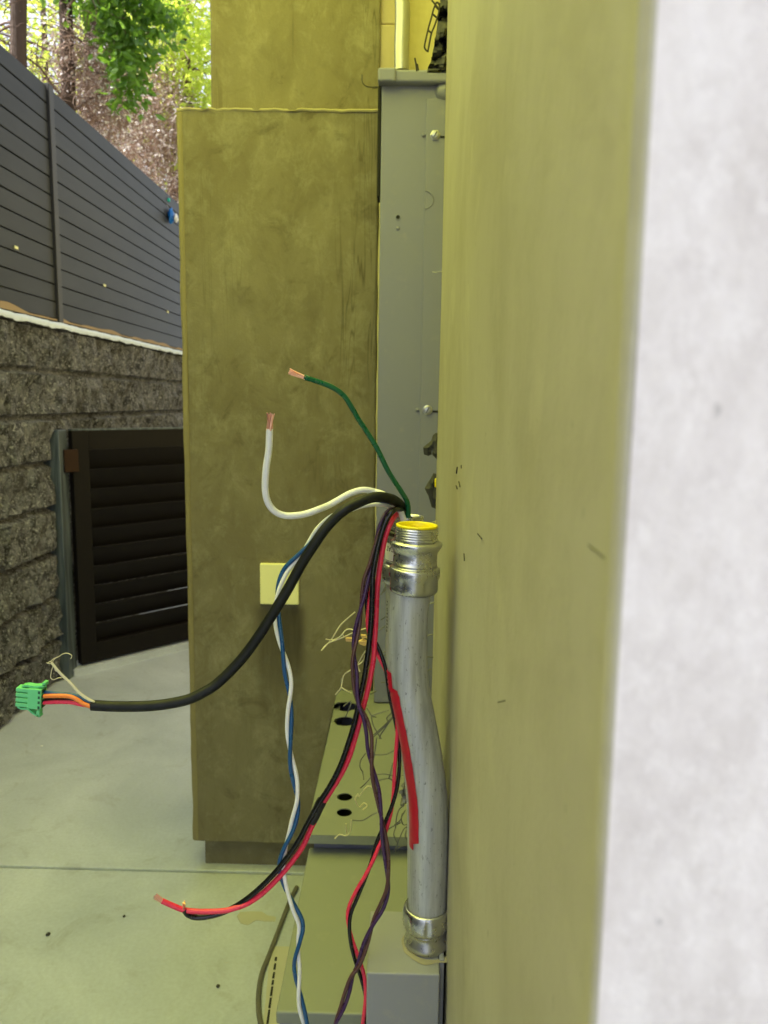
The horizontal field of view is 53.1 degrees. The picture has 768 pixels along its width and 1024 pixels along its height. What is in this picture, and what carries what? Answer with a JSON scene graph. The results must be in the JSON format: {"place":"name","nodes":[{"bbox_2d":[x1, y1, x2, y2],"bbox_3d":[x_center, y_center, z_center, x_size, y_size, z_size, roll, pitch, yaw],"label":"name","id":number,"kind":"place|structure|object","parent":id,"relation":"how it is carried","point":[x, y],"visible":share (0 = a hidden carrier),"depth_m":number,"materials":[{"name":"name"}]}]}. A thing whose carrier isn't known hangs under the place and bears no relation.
{"place":"outdoors","nodes":[
{"label":"outdoors","id":0,"kind":"place"},
{"bbox_2d":[0,0,210,188],"label":"sky","id":1,"kind":"structure","parent":0,"point":[1,12],"materials":[{"name":"white"}]},
{"bbox_2d":[0,587,305,1023],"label":"path","id":2,"kind":"structure","parent":0,"point":[97,842],"depth_m":2.26,"materials":[{"name":"concrete"}]},
{"bbox_2d":[43,430,76,678],"bbox_3d":[-1.608,0.217,3.803,0.093,1.241,0.090,1,8,1],"label":"gate post","id":3,"kind":"object","parent":2,"relation":"on","point":[62,552],"visible":0.42,"depth_m":3.78,"materials":[{"name":"metal"}]},
{"bbox_2d":[63,427,187,664],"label":"louvre gate","id":4,"kind":"structure","parent":3,"relation":"attached to","point":[127,485],"depth_m":4.05,"materials":[{"name":"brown wood"}]},
{"bbox_2d":[0,309,186,725],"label":"stone block wall","id":5,"kind":"structure","parent":2,"relation":"on","point":[55,376],"depth_m":3.62,"materials":[{"name":"grey stone"}]},
{"bbox_2d":[0,45,56,323],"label":"board fence","id":6,"kind":"object","parent":5,"relation":"on","point":[27,280],"visible":1,"depth_m":3.49,"materials":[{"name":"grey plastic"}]},
{"bbox_2d":[44,83,63,322],"bbox_3d":[-1.631,-1.498,3.782,0.042,1.130,0.050,1,8,1],"label":"fence post","id":7,"kind":"object","parent":5,"relation":"on","point":[50,121],"visible":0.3,"depth_m":3.77,"materials":[{"name":"black"}]},
{"bbox_2d":[53,92,181,352],"bbox_3d":[-1.610,-1.662,5.049,0.032,1.139,2.460,1,8,1],"label":"board fence","id":8,"kind":"object","parent":5,"relation":"on","point":[119,235],"visible":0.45,"depth_m":4.55,"materials":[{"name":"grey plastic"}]},
{"bbox_2d":[167,198,177,223],"bbox_3d":[-1.566,-2.201,5.626,0.123,0.184,0.106,1,8,1],"label":"tarp scrap","id":9,"kind":"object","parent":8,"relation":"hanging from","point":[172,216],"visible":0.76,"depth_m":5.61,"materials":[{"name":"blue plastic"}]},
{"bbox_2d":[73,640,188,676],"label":"gate kerb","id":10,"kind":"structure","parent":2,"relation":"on","point":[88,668],"depth_m":4.10,"materials":[{"name":"concrete"}]},
{"bbox_2d":[237,911,275,924],"bbox_3d":[-0.349,1.111,2.096,0.108,0.010,0.056,1,8,1],"label":"mortar smear","id":11,"kind":"object","parent":2,"relation":"on","point":[247,918],"visible":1,"depth_m":2.10},
{"bbox_2d":[264,946,288,1023],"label":"floor strip","id":12,"kind":"object","parent":2,"relation":"on","point":[277,964],"visible":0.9,"depth_m":1.86,"materials":[{"name":"beige"}]},
{"bbox_2d":[256,885,298,1023],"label":"floor cable","id":13,"kind":"object","parent":2,"relation":"on","point":[266,962],"visible":0.93,"depth_m":1.93,"materials":[{"name":"plastic"}]},
{"bbox_2d":[176,0,380,865],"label":"stucco pilaster","id":14,"kind":"object","parent":2,"relation":"on","point":[279,219],"visible":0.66,"depth_m":2.09,"materials":[{"name":"beige"}]},
{"bbox_2d":[260,563,298,604],"bbox_3d":[-0.295,0.203,2.172,0.110,0.118,0.014,1,8,1],"label":"cover plate","id":15,"kind":"object","parent":14,"relation":"attached to","point":[269,573],"visible":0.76,"depth_m":2.17,"materials":[{"name":"beige plastic"}]},
{"bbox_2d":[380,0,394,67],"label":"trim board","id":16,"kind":"object","parent":14,"relation":"attached to","point":[387,31],"depth_m":2.03,"materials":[{"name":"yellow wood"}]},
{"bbox_2d":[276,848,406,1023],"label":"trough box","id":17,"kind":"object","parent":2,"relation":"on","point":[332,877],"visible":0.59,"depth_m":1.28,"materials":[{"name":"grey metal"}]},
{"bbox_2d":[307,690,406,849],"bbox_3d":[-0.043,0.842,1.878,0.209,0.557,0.744,1,8,1],"label":"wireway box","id":18,"kind":"object","parent":2,"relation":"on","point":[341,809],"visible":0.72,"depth_m":1.67,"materials":[{"name":"grey metal"}]},
{"bbox_2d":[335,785,371,838],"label":"lath scraps","id":19,"kind":"object","parent":18,"relation":"on","point":[357,795],"visible":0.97,"depth_m":1.39,"materials":[{"name":"beige"}]},
{"bbox_2d":[336,678,403,788],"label":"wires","id":20,"kind":"object","parent":18,"relation":"in","point":[384,726],"visible":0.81,"depth_m":1.21,"materials":[{"name":"beige metal"}]},
{"bbox_2d":[409,0,439,69],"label":"recess wall","id":21,"kind":"structure","parent":2,"relation":"on","point":[420,13],"depth_m":2.08,"materials":[{"name":"yellow paint"}]},
{"bbox_2d":[432,0,767,1023],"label":"wall pilaster","id":22,"kind":"object","parent":2,"relation":"on","point":[606,782],"depth_m":0.23,"materials":[{"name":"paint"}]},
{"bbox_2d":[352,805,406,851],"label":"lath scraps","id":23,"kind":"object","parent":22,"relation":"attached to","point":[397,823],"visible":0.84,"depth_m":1.09,"materials":[{"name":"silver metal"}]},
{"bbox_2d":[370,584,433,693],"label":"lath scraps","id":24,"kind":"object","parent":22,"relation":"attached to","point":[384,590],"visible":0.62,"depth_m":1.24,"materials":[{"name":"silver metal"}]},
{"bbox_2d":[382,514,423,898],"bbox_3d":[0.036,0.407,0.967,0.086,0.814,0.055,1,8,1],"label":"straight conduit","id":25,"kind":"object","parent":22,"relation":"attached to","point":[389,552],"visible":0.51,"depth_m":0.91,"materials":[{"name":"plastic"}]},
{"bbox_2d":[15,492,405,716],"bbox_3d":[-0.173,0.098,0.844,0.442,0.241,0.064,-1,9,-16],"label":"control cable","id":26,"kind":"object","parent":25,"relation":"attached to","point":[31,698],"visible":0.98,"depth_m":0.83,"materials":[{"name":"black plastic"}]},
{"bbox_2d":[154,506,405,920],"bbox_3d":[-0.110,0.233,0.874,0.301,0.478,0.052,-2,9,-19],"label":"wire pair","id":27,"kind":"object","parent":25,"relation":"attached to","point":[310,823],"visible":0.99,"depth_m":0.88,"materials":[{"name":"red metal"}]},
{"bbox_2d":[273,502,391,1023],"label":"twisted pair","id":28,"kind":"object","parent":25,"relation":"hanging from","point":[288,566],"visible":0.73,"depth_m":0.88},
{"bbox_2d":[262,412,406,521],"bbox_3d":[-0.052,-0.043,0.855,0.174,0.134,0.032,-4,9,-28],"label":"thick wire","id":29,"kind":"object","parent":25,"relation":"attached to","point":[272,509],"visible":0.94,"depth_m":0.83,"materials":[{"name":"white metal"}]},
{"bbox_2d":[288,368,410,517],"bbox_3d":[-0.033,-0.064,0.856,0.148,0.186,0.017,-3,9,-23],"label":"thick wire","id":30,"kind":"object","parent":25,"relation":"attached to","point":[344,396],"visible":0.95,"depth_m":0.85,"materials":[{"name":"green metal"}]},
{"bbox_2d":[333,507,392,1023],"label":"twisted pair","id":31,"kind":"object","parent":25,"relation":"attached to","point":[364,947],"visible":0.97,"depth_m":0.86},
{"bbox_2d":[399,782,406,805],"bbox_3d":[0.029,0.389,1.065,0.011,0.033,0.020,4,9,18],"label":"rust clump","id":32,"kind":"object","parent":22,"relation":"attached to","point":[402,792],"visible":0.81,"depth_m":1.06,"materials":[{"name":"silver metal"}]},
{"bbox_2d":[366,911,443,1023],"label":"junction box","id":33,"kind":"object","parent":22,"relation":"attached to","point":[403,987],"visible":0.75,"depth_m":0.85,"materials":[{"name":"metal"}]},
{"bbox_2d":[346,574,400,1023],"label":"twisted pair","id":34,"kind":"object","parent":33,"relation":"attached to","point":[356,894],"visible":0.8,"depth_m":0.87},
{"bbox_2d":[387,521,447,964],"bbox_3d":[0.046,0.257,0.857,0.088,0.494,0.067,1,8,1],"label":"bent conduit","id":35,"kind":"object","parent":22,"relation":"attached to","point":[414,569],"visible":1,"depth_m":0.84,"materials":[{"name":"metal"}]},
{"bbox_2d":[425,473,435,508],"bbox_3d":[0.084,-0.035,1.308,0.029,0.060,0.026,1,8,1],"label":"torn paper scrap","id":36,"kind":"object","parent":22,"relation":"attached to","point":[430,488],"visible":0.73,"depth_m":1.30,"materials":[{"name":"grey paper"}]},
{"bbox_2d":[423,433,437,458],"bbox_3d":[0.081,-0.111,1.299,0.030,0.045,0.024,1,8,1],"label":"torn paper scrap","id":37,"kind":"object","parent":22,"relation":"attached to","point":[430,448],"visible":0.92,"depth_m":1.29,"materials":[{"name":"grey paper"}]},
{"bbox_2d":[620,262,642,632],"bbox_3d":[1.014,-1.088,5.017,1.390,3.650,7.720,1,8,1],"label":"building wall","id":38,"kind":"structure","parent":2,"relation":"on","point":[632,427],"depth_m":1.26,"materials":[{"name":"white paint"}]},
{"bbox_2d":[374,68,445,701],"bbox_3d":[0.111,-0.278,2.020,0.271,1.617,0.110,1,8,1],"label":"meter panel","id":39,"kind":"object","parent":38,"relation":"attached to","point":[411,147],"visible":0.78,"depth_m":1.95,"materials":[{"name":"grey metal"}]},
{"bbox_2d":[361,75,377,88],"bbox_3d":[-0.034,-1.039,1.856,0.041,0.033,0.015,-1,8,-11],"label":"stray wire","id":40,"kind":"object","parent":39,"relation":"attached to","point":[374,87],"visible":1,"depth_m":1.86,"materials":[{"name":"brown"}]},
{"bbox_2d":[394,0,409,69],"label":"riser pipe","id":41,"kind":"object","parent":39,"relation":"on","point":[402,35],"visible":0.94,"depth_m":1.88,"materials":[{"name":"beige metal"}]},
{"bbox_2d":[427,0,447,72],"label":"torn building paper","id":42,"kind":"object","parent":38,"relation":"attached to","point":[438,62],"visible":0.34,"depth_m":1.50,"materials":[{"name":"black paper"}]},
{"bbox_2d":[414,0,440,71],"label":"lath","id":43,"kind":"object","parent":42,"relation":"attached to","point":[428,30],"visible":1,"depth_m":1.48,"materials":[{"name":"wood"}]},
{"bbox_2d":[321,612,365,694],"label":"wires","id":44,"kind":"object","parent":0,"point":[331,640],"visible":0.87,"depth_m":0.99,"materials":[{"name":"beige"}]},
{"bbox_2d":[345,637,351,641],"bbox_3d":[-0.045,0.164,0.992,0.010,0.006,0.007,1,8,1],"label":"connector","id":45,"kind":"object","parent":44,"relation":"on","point":[348,639],"visible":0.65,"depth_m":0.99,"materials":[{"name":"yellow"}]},
{"bbox_2d":[359,638,366,645],"bbox_3d":[-0.027,0.167,0.987,0.011,0.008,0.007,1,8,1],"label":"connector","id":46,"kind":"object","parent":44,"relation":"attached to","point":[362,641],"visible":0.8,"depth_m":0.98,"materials":[{"name":"yellow"}]},
{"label":"planting bank","id":47,"kind":"structure","parent":0,"visible":0},
{"bbox_2d":[0,0,150,142],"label":"bare tree","id":48,"kind":"object","parent":47,"relation":"on","point":[17,23],"visible":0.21,"depth_m":4.28,"materials":[{"name":"brown plant"}]},
{"bbox_2d":[0,0,150,122],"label":"leafy tree","id":49,"kind":"object","parent":47,"relation":"on","point":[33,37],"visible":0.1,"depth_m":8.78,"materials":[{"name":"green plant"}]},
{"bbox_2d":[0,0,195,165],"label":"bare tree","id":50,"kind":"object","parent":47,"relation":"on","point":[63,7],"visible":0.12,"depth_m":4.84,"materials":[{"name":"brown plant"}]},
{"bbox_2d":[27,1,172,166],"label":"dead brush","id":51,"kind":"object","parent":47,"relation":"on","point":[100,110],"visible":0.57,"depth_m":4.99,"materials":[{"name":"beige plant"}]},
{"bbox_2d":[1,0,198,194],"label":"bare tree","id":52,"kind":"object","parent":47,"relation":"on","point":[88,36],"visible":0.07,"depth_m":5.77,"materials":[{"name":"brown plant"}]},
{"bbox_2d":[2,0,210,190],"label":"leafy tree","id":53,"kind":"object","parent":47,"relation":"on","point":[28,52],"depth_m":11.46,"materials":[{"name":"green plant"}]},
{"bbox_2d":[40,0,193,122],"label":"leafy tree","id":54,"kind":"object","parent":47,"relation":"on","point":[129,58],"visible":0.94,"depth_m":4.79,"materials":[{"name":"green plant"}]},
{"bbox_2d":[27,0,209,203],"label":"bare tree","id":55,"kind":"object","parent":47,"relation":"on","point":[170,181],"visible":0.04,"depth_m":6.96,"materials":[{"name":"brown plant"}]},
{"bbox_2d":[57,43,210,200],"bbox_3d":[-2.154,-3.518,6.996,1.313,1.821,1.643,1,8,1],"label":"dead brush","id":56,"kind":"object","parent":47,"relation":"on","point":[156,151],"visible":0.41,"depth_m":6.78,"materials":[{"name":"beige plant"}]},
{"bbox_2d":[80,0,210,175],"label":"leafy tree","id":57,"kind":"object","parent":47,"relation":"on","point":[202,36],"visible":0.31,"depth_m":6.70,"materials":[{"name":"green plant"}]}
]}

